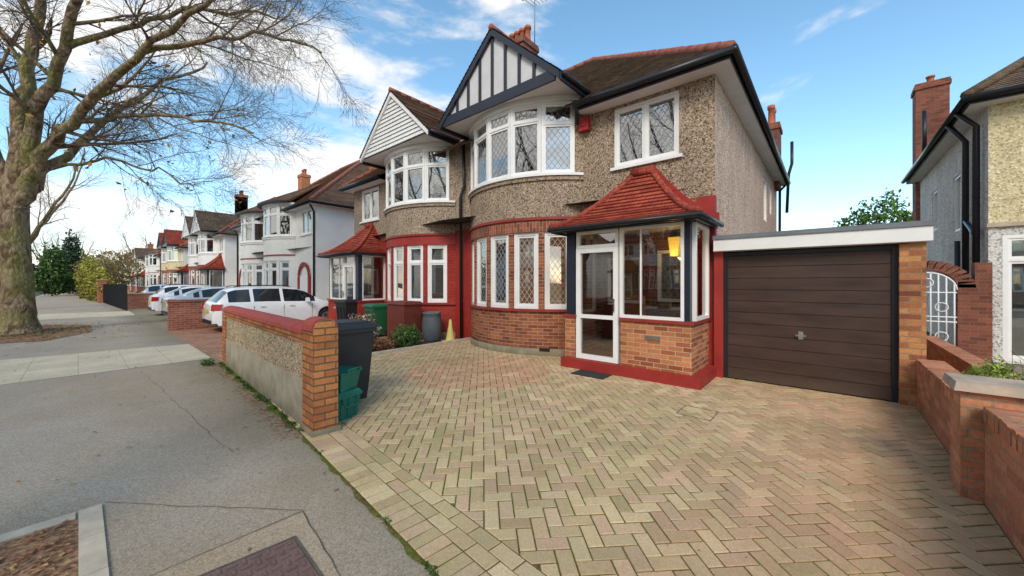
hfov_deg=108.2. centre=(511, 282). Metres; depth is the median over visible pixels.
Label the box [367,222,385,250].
porch flashing
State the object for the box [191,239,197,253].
curtain
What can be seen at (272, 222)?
curtain
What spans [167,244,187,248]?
gutter
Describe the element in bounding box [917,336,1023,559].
garden wall
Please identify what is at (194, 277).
bay brickwork
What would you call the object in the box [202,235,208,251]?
curtain
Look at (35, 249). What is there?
bare street tree
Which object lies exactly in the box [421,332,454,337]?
bay plinth
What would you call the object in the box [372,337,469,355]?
bed edging
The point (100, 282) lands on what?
brick gate pier
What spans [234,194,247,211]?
chimney stack
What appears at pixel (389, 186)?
window glass
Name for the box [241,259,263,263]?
bay lintel
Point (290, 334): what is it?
brick course
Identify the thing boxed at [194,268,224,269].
porch gutter
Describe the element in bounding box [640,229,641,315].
window bar
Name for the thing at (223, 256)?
wall
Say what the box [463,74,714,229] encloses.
wall
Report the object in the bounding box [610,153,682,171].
window sill
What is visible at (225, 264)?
corner wall
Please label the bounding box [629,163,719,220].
porch flashing
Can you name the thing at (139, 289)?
porch brick
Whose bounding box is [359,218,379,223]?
window sill
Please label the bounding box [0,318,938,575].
fallen leaves
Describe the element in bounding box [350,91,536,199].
roof tiles
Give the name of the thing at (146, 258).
window frame
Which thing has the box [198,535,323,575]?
manhole cover
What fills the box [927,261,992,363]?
brick gateway
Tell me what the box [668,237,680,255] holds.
porch lantern
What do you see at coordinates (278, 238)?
bay spandrel lip
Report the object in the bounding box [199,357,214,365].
weeds
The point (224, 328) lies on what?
end pier
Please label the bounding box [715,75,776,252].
side wall
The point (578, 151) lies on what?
bay upper cheek
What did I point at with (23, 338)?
tree pit
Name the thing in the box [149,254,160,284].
window frame
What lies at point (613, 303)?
door handle
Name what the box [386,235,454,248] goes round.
bay lintel
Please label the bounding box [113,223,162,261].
bare street tree
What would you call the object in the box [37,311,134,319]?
vehicle crossover
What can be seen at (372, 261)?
wall
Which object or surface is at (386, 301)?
bay sill
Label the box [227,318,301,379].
panel
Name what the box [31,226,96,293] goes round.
bare street tree
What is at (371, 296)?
door
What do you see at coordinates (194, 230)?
gable cladding
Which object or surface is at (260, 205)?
bay fascia
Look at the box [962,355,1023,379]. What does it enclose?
shrub
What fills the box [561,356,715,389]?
porch plinth
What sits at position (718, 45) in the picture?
ridge tiles
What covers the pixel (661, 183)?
porch hip tiles
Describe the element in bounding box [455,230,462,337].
party pier
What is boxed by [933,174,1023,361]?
window frame
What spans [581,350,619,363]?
porch floor
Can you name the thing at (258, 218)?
gutter
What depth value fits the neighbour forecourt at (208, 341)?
10.76 m
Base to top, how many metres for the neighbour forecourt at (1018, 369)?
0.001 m
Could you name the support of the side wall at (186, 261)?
on the neighbour forecourt at (158, 318)
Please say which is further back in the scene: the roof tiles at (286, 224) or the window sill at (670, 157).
the roof tiles at (286, 224)
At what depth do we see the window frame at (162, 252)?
43.22 m
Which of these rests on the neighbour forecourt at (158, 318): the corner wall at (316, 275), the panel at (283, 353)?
the corner wall at (316, 275)
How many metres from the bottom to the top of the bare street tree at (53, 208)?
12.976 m
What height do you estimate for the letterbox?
0.070 m
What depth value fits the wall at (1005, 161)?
7.38 m
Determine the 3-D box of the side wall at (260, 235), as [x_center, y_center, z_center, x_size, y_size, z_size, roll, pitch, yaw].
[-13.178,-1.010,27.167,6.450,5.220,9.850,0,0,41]
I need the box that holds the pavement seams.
[115,371,339,575]
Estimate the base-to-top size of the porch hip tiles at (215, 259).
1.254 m
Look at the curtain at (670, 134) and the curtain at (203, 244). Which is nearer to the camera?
the curtain at (670, 134)
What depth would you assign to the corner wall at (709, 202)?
6.46 m
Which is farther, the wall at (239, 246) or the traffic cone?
the wall at (239, 246)
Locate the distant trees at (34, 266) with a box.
[33,247,125,288]
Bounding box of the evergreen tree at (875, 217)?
[827,188,911,226]
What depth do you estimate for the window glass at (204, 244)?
30.21 m
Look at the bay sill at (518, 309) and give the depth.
8.27 m
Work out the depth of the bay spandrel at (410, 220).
10.91 m
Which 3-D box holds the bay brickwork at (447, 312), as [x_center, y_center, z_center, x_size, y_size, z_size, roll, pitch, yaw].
[-3.247,0.160,11.664,3.500,2.560,0.802,0,0,41]
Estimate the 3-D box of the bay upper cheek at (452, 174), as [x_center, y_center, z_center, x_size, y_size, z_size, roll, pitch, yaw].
[-3.027,-3.190,11.921,3.500,1.620,0.126,0,0,41]
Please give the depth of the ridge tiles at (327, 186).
19.09 m
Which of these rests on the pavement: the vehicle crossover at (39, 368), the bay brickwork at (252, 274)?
the vehicle crossover at (39, 368)
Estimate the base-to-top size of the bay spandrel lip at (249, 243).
0.090 m
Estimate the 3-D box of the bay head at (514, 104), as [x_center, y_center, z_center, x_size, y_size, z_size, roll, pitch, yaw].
[-0.049,-4.005,8.941,3.606,0.110,0.963,0,0,41]
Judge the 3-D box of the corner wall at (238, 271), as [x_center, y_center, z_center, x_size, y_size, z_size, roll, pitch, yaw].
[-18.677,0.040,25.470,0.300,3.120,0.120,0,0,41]
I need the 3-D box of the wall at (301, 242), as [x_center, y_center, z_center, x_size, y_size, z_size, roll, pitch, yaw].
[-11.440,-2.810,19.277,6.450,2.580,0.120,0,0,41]
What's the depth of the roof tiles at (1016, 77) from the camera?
7.38 m
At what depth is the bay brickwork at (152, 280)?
51.04 m
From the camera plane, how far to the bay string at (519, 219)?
8.24 m
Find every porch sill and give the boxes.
[327,298,383,301]
[563,311,710,325]
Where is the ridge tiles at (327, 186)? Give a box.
[309,159,359,198]
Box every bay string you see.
[263,254,294,256]
[385,233,454,241]
[469,216,572,232]
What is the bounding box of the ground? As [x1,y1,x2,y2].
[472,331,1020,402]
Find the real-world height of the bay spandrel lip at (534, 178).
0.090 m
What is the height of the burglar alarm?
0.300 m
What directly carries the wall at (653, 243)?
on the driveway
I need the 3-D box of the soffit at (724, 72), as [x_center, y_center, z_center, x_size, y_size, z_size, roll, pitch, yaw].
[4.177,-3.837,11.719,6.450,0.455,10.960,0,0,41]
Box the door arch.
[297,262,310,293]
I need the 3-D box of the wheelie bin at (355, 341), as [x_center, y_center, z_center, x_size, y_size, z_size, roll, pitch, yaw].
[-2.291,1.054,4.908,0.639,1.092,0.821,0,0,43]
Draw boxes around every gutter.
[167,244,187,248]
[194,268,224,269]
[201,229,236,235]
[228,217,288,233]
[260,199,353,217]
[316,251,352,256]
[338,128,459,195]
[438,43,790,230]
[548,211,723,232]
[901,84,1023,279]
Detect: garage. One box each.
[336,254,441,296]
[712,219,935,406]
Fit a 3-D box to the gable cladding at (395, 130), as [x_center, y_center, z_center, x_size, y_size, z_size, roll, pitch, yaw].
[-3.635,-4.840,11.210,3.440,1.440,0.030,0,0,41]
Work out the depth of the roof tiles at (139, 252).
62.07 m
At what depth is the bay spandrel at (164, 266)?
43.10 m
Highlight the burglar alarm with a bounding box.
[578,115,590,132]
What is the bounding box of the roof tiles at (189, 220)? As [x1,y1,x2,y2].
[181,217,212,245]
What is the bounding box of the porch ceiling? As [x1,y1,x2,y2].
[583,226,697,237]
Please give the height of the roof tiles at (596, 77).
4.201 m
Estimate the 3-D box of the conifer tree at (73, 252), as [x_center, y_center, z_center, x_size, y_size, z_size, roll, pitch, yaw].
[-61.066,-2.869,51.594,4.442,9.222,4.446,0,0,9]
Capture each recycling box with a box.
[338,365,361,392]
[338,387,362,421]
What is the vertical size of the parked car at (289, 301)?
1.542 m
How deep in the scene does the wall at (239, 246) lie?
25.34 m
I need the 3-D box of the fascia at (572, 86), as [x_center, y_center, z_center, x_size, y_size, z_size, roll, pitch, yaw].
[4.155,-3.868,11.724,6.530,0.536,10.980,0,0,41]
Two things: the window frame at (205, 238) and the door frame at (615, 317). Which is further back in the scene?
the window frame at (205, 238)
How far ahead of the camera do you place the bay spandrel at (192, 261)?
32.38 m
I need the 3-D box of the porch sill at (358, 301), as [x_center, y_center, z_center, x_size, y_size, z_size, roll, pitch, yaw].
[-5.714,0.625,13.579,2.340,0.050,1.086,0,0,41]
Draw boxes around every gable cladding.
[183,223,188,236]
[192,216,198,232]
[364,99,424,157]
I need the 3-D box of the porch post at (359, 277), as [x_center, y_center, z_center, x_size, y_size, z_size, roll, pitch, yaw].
[-5.696,-0.215,13.585,2.300,1.630,1.057,0,0,41]
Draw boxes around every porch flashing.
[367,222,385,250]
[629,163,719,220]
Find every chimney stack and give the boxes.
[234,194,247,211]
[297,173,310,216]
[513,34,782,190]
[911,76,951,220]
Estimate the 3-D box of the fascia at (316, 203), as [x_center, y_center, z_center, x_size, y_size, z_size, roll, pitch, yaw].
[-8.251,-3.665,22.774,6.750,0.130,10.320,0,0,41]
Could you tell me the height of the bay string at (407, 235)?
0.060 m
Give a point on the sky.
(840, 77)
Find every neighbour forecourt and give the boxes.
[127,291,166,329]
[169,327,459,361]
[995,362,1023,377]
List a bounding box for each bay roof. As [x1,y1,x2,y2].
[236,206,260,212]
[257,182,323,203]
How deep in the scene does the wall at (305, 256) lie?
18.05 m
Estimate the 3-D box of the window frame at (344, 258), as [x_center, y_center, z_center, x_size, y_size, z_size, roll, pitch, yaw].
[-5.719,-0.175,13.612,2.270,1.550,1.030,0,0,41]
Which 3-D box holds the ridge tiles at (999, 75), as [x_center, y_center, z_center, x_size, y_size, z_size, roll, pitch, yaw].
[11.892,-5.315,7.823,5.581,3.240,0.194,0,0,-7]
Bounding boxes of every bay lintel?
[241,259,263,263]
[263,256,294,261]
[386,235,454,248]
[471,219,566,241]
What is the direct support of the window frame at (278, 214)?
attached to the side wall at (335, 227)
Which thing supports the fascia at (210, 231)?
attached to the soffit at (195, 233)
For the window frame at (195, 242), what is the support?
attached to the side wall
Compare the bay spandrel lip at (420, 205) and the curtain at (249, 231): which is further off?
the curtain at (249, 231)
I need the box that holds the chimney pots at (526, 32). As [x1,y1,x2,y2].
[509,24,775,123]
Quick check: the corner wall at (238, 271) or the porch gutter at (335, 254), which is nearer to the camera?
the porch gutter at (335, 254)
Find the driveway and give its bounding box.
[269,340,1023,575]
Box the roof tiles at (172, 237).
[162,230,187,246]
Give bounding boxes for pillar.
[302,330,337,431]
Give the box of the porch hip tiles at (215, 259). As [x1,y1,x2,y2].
[195,254,220,268]
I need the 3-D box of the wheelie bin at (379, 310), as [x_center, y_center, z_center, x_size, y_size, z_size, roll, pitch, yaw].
[-4.038,1.112,11.201,0.570,0.975,0.734,0,0,41]
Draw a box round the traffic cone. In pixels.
[441,319,454,341]
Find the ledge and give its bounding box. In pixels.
[986,221,1023,227]
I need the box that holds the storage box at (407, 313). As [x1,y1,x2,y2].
[386,300,422,341]
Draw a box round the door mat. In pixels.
[571,369,611,378]
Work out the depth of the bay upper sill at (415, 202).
10.83 m
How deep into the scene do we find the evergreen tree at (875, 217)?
19.64 m
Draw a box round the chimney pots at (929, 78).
[925,74,934,81]
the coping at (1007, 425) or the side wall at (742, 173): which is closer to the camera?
the coping at (1007, 425)
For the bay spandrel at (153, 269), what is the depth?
50.99 m
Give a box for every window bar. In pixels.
[339,258,339,297]
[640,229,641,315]
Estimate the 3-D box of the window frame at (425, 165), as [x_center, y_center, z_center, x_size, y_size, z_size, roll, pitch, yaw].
[-3.478,-1.685,16.152,4.342,4.530,10.371,0,0,6]
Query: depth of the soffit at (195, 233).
28.94 m
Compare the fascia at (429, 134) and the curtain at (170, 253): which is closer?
the fascia at (429, 134)
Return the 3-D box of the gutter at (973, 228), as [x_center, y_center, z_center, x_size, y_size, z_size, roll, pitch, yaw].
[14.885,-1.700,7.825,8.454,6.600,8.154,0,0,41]
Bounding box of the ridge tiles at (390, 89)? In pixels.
[340,87,444,186]
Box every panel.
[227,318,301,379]
[364,98,424,158]
[450,38,545,114]
[728,249,891,400]
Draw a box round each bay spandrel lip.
[240,243,262,245]
[263,237,294,240]
[385,202,454,216]
[469,175,582,202]
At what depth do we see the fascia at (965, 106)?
8.31 m
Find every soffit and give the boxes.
[193,231,236,236]
[274,203,353,217]
[344,133,447,193]
[444,59,784,185]
[907,94,1023,184]
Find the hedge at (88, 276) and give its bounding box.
[73,255,114,301]
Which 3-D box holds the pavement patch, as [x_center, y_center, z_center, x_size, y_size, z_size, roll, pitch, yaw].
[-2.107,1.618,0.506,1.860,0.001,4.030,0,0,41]
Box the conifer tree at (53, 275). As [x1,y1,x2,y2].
[34,242,74,295]
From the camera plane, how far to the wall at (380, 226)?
13.42 m
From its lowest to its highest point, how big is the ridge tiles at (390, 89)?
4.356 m
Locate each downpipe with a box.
[234,230,237,286]
[309,204,314,295]
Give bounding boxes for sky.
[0,0,1023,283]
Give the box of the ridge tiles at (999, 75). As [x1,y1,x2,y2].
[960,56,1023,97]
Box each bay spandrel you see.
[149,266,157,271]
[161,263,166,269]
[167,262,179,269]
[188,257,197,265]
[198,255,215,264]
[241,244,262,258]
[263,239,294,254]
[386,206,454,237]
[471,180,581,226]
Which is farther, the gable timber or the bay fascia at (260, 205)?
the bay fascia at (260, 205)
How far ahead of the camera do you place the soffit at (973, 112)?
9.10 m
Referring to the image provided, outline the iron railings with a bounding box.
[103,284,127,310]
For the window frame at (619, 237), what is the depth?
6.35 m
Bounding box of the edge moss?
[218,363,437,575]
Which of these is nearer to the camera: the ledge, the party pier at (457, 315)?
the ledge
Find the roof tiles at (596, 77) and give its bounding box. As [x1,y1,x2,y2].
[439,28,715,159]
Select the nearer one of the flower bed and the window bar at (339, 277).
the flower bed
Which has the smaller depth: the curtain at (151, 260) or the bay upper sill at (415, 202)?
the bay upper sill at (415, 202)
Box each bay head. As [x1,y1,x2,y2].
[240,213,263,217]
[262,202,294,209]
[384,142,452,167]
[469,95,580,138]
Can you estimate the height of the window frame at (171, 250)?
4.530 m
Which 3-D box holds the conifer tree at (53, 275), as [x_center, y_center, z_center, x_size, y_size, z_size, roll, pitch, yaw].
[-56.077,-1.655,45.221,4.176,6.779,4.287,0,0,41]
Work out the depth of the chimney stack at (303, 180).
27.30 m
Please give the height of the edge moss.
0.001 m
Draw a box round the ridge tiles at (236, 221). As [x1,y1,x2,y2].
[194,197,274,231]
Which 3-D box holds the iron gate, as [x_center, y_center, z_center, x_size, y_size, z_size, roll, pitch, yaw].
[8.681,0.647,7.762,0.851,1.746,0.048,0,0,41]
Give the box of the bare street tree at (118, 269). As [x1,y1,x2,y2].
[89,241,141,282]
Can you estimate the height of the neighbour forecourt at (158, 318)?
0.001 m
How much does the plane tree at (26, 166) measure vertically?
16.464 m
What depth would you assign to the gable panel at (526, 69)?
8.44 m
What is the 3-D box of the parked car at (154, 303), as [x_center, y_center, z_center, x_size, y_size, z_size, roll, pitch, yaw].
[-16.531,0.891,20.057,2.200,1.453,4.435,0,0,41]
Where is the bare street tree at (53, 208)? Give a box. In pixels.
[0,107,116,243]
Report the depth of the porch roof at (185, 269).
34.20 m
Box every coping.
[166,299,207,301]
[222,306,337,333]
[916,359,1023,455]
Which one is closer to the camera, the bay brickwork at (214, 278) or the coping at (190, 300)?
the coping at (190, 300)
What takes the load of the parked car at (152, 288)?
on the neighbour forecourt at (158, 318)
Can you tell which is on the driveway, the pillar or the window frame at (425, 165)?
the pillar
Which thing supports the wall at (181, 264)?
on the side wall at (186, 261)
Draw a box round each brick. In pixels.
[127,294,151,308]
[136,287,144,291]
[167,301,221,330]
[328,300,385,319]
[565,314,708,375]
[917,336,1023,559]
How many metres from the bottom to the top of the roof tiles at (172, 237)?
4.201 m
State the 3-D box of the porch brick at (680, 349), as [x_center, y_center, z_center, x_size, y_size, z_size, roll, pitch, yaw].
[2.228,1.035,6.811,2.270,0.770,1.048,0,0,41]
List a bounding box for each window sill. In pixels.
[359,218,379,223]
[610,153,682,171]
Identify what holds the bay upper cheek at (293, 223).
on the bay spandrel at (277, 246)
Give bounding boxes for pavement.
[0,292,430,575]
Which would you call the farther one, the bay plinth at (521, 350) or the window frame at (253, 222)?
the window frame at (253, 222)
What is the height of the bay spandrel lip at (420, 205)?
0.090 m
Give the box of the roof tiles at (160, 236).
[156,233,176,253]
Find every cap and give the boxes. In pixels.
[667,233,680,237]
[942,372,1023,398]
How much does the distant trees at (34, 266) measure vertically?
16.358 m
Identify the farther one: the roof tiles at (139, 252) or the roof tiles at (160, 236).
the roof tiles at (139, 252)
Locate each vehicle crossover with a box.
[0,344,210,384]
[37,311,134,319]
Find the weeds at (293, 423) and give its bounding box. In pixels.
[218,362,437,575]
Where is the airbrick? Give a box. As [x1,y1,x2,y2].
[539,348,549,351]
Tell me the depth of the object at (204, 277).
27.89 m
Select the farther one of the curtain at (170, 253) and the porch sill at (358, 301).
the curtain at (170, 253)
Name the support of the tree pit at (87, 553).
on the pavement
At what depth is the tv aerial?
11.99 m
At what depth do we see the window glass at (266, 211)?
19.45 m
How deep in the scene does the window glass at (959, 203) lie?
9.46 m
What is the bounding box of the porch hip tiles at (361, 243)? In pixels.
[318,222,372,254]
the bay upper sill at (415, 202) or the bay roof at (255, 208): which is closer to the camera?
the bay upper sill at (415, 202)
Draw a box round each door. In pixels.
[300,275,306,291]
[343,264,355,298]
[368,266,380,298]
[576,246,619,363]
[604,252,648,351]
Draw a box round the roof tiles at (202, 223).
[190,211,238,237]
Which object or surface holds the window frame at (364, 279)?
attached to the wall at (372, 261)
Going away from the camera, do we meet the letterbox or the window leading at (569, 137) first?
the letterbox
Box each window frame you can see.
[145,256,148,286]
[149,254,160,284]
[161,249,166,283]
[167,246,182,283]
[188,237,197,283]
[198,233,222,286]
[241,215,263,286]
[264,205,310,285]
[362,147,448,302]
[363,267,378,293]
[471,90,770,308]
[608,250,680,302]
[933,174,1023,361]
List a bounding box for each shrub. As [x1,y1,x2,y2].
[348,313,381,346]
[372,337,399,351]
[387,323,422,347]
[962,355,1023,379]
[981,352,1023,380]
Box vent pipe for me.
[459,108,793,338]
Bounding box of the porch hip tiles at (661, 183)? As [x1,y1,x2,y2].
[549,165,702,227]
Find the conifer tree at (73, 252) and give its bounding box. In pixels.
[59,229,88,293]
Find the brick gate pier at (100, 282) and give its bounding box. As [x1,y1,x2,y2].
[96,279,107,302]
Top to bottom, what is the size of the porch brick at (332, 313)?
0.770 m
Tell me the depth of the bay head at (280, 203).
18.78 m
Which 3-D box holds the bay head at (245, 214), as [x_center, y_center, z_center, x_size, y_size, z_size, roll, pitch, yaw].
[-15.777,-4.005,22.399,3.606,0.110,0.963,0,0,41]
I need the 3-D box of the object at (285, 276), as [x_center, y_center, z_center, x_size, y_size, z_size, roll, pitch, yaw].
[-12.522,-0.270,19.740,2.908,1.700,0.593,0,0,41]
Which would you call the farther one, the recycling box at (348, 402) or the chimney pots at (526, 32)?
the chimney pots at (526, 32)
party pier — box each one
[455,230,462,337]
[463,229,471,337]
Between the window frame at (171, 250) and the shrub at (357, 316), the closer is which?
the shrub at (357, 316)
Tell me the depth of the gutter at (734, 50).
7.02 m
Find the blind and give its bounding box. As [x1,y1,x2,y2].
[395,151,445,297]
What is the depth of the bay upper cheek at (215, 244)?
29.55 m
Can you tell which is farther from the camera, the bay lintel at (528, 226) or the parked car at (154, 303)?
the parked car at (154, 303)
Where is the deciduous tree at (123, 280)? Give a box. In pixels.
[71,247,144,284]
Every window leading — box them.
[473,98,673,183]
[481,237,565,303]
[661,253,680,298]
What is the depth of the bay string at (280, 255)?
18.78 m
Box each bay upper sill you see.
[262,236,294,239]
[384,200,454,214]
[468,172,583,198]
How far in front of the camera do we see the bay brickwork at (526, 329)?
8.37 m
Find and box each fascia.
[192,229,232,236]
[231,219,286,233]
[235,211,263,217]
[257,200,290,209]
[262,201,353,218]
[319,252,385,257]
[341,129,457,200]
[439,54,785,183]
[551,217,717,236]
[906,90,1023,183]
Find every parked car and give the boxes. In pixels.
[140,284,168,292]
[148,286,210,310]
[152,284,211,294]
[161,286,230,314]
[201,285,327,326]
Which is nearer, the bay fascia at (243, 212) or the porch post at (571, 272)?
the porch post at (571, 272)
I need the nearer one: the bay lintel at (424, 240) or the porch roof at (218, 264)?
the bay lintel at (424, 240)
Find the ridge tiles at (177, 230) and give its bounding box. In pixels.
[164,229,187,245]
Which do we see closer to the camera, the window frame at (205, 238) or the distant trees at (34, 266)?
the window frame at (205, 238)
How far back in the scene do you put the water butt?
10.04 m
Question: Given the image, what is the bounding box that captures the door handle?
[608,299,614,310]
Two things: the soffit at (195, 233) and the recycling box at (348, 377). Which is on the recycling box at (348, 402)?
the recycling box at (348, 377)
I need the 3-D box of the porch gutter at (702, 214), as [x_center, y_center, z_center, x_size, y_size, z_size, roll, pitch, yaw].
[2.144,-0.990,6.658,2.682,0.090,1.395,0,0,41]
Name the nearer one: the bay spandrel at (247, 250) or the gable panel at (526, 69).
the gable panel at (526, 69)
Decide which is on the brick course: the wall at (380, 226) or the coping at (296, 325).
the coping at (296, 325)
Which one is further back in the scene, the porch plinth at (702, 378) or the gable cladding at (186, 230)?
the gable cladding at (186, 230)
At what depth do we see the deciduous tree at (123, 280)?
45.47 m
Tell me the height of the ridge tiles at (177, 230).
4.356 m
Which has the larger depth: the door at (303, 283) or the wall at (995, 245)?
the door at (303, 283)
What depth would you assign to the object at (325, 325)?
3.94 m
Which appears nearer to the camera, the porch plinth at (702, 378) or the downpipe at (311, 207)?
the porch plinth at (702, 378)
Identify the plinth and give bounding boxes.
[226,339,301,423]
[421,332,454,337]
[470,335,564,356]
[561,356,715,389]
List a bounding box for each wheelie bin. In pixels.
[333,299,358,319]
[335,318,379,398]
[362,303,386,335]
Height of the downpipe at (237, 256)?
5.226 m
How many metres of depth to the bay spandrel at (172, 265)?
40.27 m
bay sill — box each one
[384,300,454,304]
[469,304,566,311]
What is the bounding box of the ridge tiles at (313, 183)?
[230,164,349,226]
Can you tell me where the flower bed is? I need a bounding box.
[372,341,434,351]
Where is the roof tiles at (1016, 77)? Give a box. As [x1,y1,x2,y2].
[979,67,1023,92]
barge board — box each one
[360,92,427,162]
[440,29,559,128]
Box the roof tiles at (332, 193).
[274,163,368,210]
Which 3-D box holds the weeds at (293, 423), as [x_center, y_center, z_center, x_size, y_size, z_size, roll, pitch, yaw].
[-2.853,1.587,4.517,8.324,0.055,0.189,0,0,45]
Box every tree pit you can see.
[0,324,91,342]
[0,504,108,575]
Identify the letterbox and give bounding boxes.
[645,335,659,340]
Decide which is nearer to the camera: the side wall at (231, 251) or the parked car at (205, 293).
the parked car at (205, 293)
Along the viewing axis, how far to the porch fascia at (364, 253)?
12.67 m
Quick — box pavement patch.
[152,512,340,575]
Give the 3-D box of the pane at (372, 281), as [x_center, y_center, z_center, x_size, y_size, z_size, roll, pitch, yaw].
[-5.127,-0.050,13.696,0.660,0.860,0.023,0,0,41]
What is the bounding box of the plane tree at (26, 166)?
[0,0,379,335]
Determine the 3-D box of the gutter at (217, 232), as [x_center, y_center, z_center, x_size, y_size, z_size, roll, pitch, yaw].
[-20.881,-1.273,33.193,6.729,5.746,11.010,0,0,41]
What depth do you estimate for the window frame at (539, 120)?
8.23 m
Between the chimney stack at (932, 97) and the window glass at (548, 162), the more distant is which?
the chimney stack at (932, 97)
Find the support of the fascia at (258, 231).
attached to the soffit
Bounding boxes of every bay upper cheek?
[214,237,216,252]
[292,212,294,235]
[449,148,454,199]
[575,114,581,171]
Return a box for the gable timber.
[443,37,555,126]
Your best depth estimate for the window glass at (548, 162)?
8.30 m
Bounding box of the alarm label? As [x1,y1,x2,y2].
[580,120,585,126]
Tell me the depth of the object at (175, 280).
40.52 m
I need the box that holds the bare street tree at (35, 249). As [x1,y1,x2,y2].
[30,225,91,259]
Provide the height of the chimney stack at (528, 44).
4.600 m
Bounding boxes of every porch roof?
[174,265,188,271]
[198,256,223,268]
[321,227,385,254]
[554,174,699,227]
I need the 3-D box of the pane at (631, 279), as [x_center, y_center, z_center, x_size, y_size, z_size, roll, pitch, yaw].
[2.243,-0.050,7.390,0.660,0.860,0.023,0,0,41]
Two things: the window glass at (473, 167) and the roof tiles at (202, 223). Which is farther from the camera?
the roof tiles at (202, 223)
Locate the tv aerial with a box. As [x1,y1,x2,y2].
[522,0,546,44]
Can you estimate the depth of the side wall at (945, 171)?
10.04 m
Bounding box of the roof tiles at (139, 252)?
[133,248,155,258]
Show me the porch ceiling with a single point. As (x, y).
(665, 229)
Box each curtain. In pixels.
[150,255,154,264]
[169,247,174,259]
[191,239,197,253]
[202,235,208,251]
[247,217,257,240]
[267,207,305,234]
[366,154,412,218]
[478,99,673,183]
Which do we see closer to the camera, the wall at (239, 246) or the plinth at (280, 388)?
the plinth at (280, 388)
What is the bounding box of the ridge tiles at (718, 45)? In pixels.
[488,23,736,108]
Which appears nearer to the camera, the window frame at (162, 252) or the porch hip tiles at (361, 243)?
the porch hip tiles at (361, 243)
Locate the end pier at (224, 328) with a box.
[222,311,226,364]
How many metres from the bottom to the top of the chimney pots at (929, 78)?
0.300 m
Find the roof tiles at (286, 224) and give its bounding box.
[235,167,346,233]
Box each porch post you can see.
[207,270,224,285]
[329,255,361,300]
[564,219,708,321]
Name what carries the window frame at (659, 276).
attached to the wall at (653, 243)
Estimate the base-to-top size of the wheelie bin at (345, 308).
1.039 m
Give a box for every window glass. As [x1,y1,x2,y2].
[199,235,222,251]
[242,218,243,240]
[265,209,267,234]
[388,162,390,296]
[473,141,473,187]
[936,178,960,228]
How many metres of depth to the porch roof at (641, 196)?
6.69 m
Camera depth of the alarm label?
7.92 m
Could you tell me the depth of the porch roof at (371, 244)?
13.29 m
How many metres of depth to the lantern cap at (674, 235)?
6.65 m
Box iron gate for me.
[927,272,957,344]
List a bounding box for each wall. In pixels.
[180,248,183,267]
[184,248,188,283]
[217,235,224,262]
[224,263,226,286]
[225,235,236,286]
[238,230,240,260]
[238,261,239,286]
[251,231,275,239]
[295,205,316,252]
[295,250,312,294]
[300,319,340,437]
[315,250,318,297]
[317,205,353,300]
[354,140,462,240]
[363,240,385,298]
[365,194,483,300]
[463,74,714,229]
[596,197,695,349]
[696,195,716,364]
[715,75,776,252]
[920,107,987,343]
[988,99,1023,222]
[988,225,1023,364]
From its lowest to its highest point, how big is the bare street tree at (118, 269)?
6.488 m
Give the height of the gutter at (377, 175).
5.746 m
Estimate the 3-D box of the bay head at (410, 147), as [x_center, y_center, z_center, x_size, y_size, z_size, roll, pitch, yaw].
[-3.240,-4.005,11.672,3.606,0.110,0.963,0,0,41]
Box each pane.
[369,271,376,291]
[611,260,638,300]
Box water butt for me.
[422,311,441,341]
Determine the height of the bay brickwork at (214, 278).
2.560 m
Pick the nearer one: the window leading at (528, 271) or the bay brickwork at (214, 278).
the window leading at (528, 271)
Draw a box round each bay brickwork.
[149,275,157,285]
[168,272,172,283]
[190,270,195,283]
[198,271,215,286]
[241,263,263,286]
[264,261,294,287]
[386,244,454,331]
[471,232,566,348]
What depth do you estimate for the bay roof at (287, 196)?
19.41 m
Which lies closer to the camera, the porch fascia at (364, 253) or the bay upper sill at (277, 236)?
the porch fascia at (364, 253)
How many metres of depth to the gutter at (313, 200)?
17.44 m
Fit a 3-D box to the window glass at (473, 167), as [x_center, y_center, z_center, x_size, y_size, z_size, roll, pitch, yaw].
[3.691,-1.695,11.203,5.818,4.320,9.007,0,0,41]
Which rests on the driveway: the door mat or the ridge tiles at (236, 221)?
the door mat
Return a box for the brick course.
[225,312,301,342]

